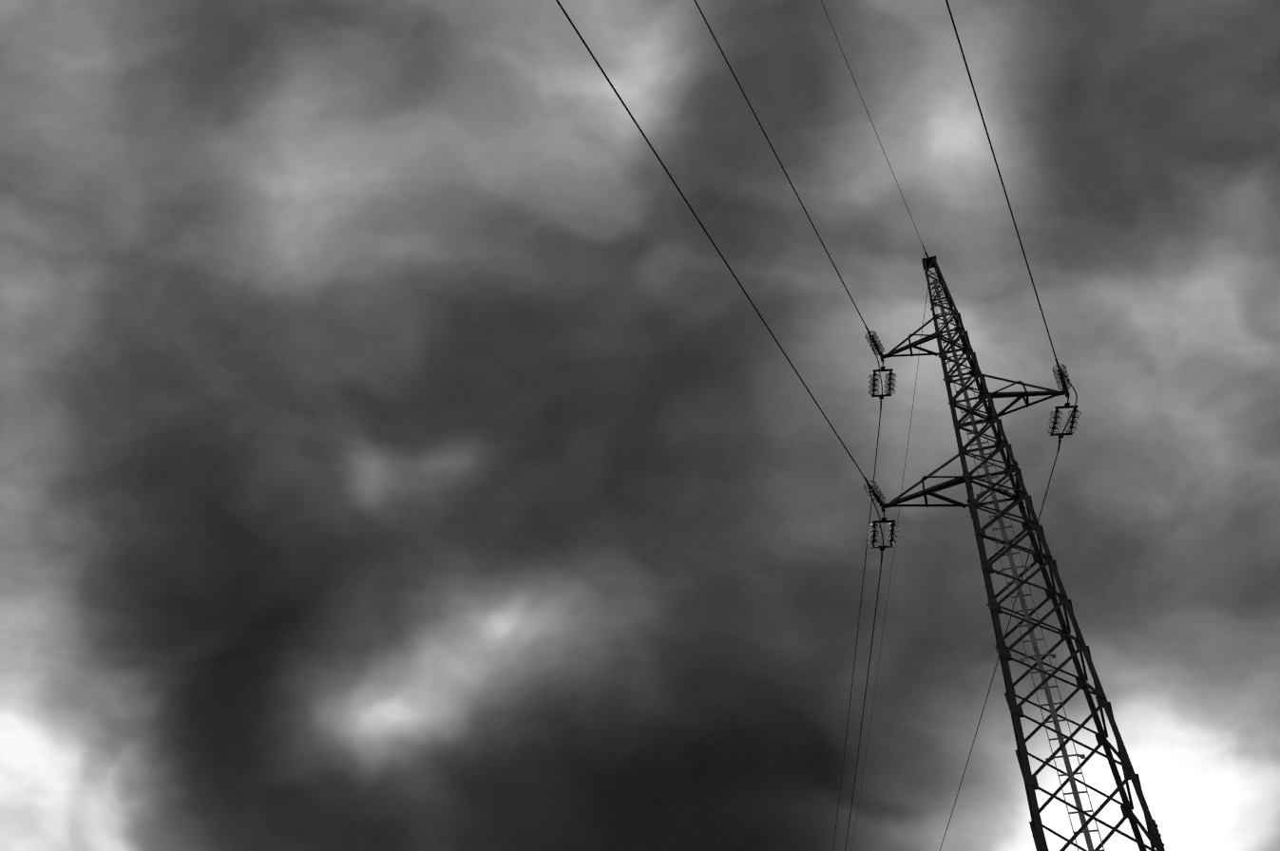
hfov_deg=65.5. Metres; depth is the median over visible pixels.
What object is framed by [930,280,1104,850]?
ladder
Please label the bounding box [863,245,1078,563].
insulator fittings
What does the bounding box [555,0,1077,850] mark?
conductors
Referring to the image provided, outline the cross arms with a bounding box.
[879,317,1069,514]
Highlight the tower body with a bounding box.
[921,255,1165,850]
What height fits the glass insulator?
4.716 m
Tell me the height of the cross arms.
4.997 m
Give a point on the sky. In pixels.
(395, 455)
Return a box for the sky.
[0,0,1279,850]
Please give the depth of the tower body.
17.27 m

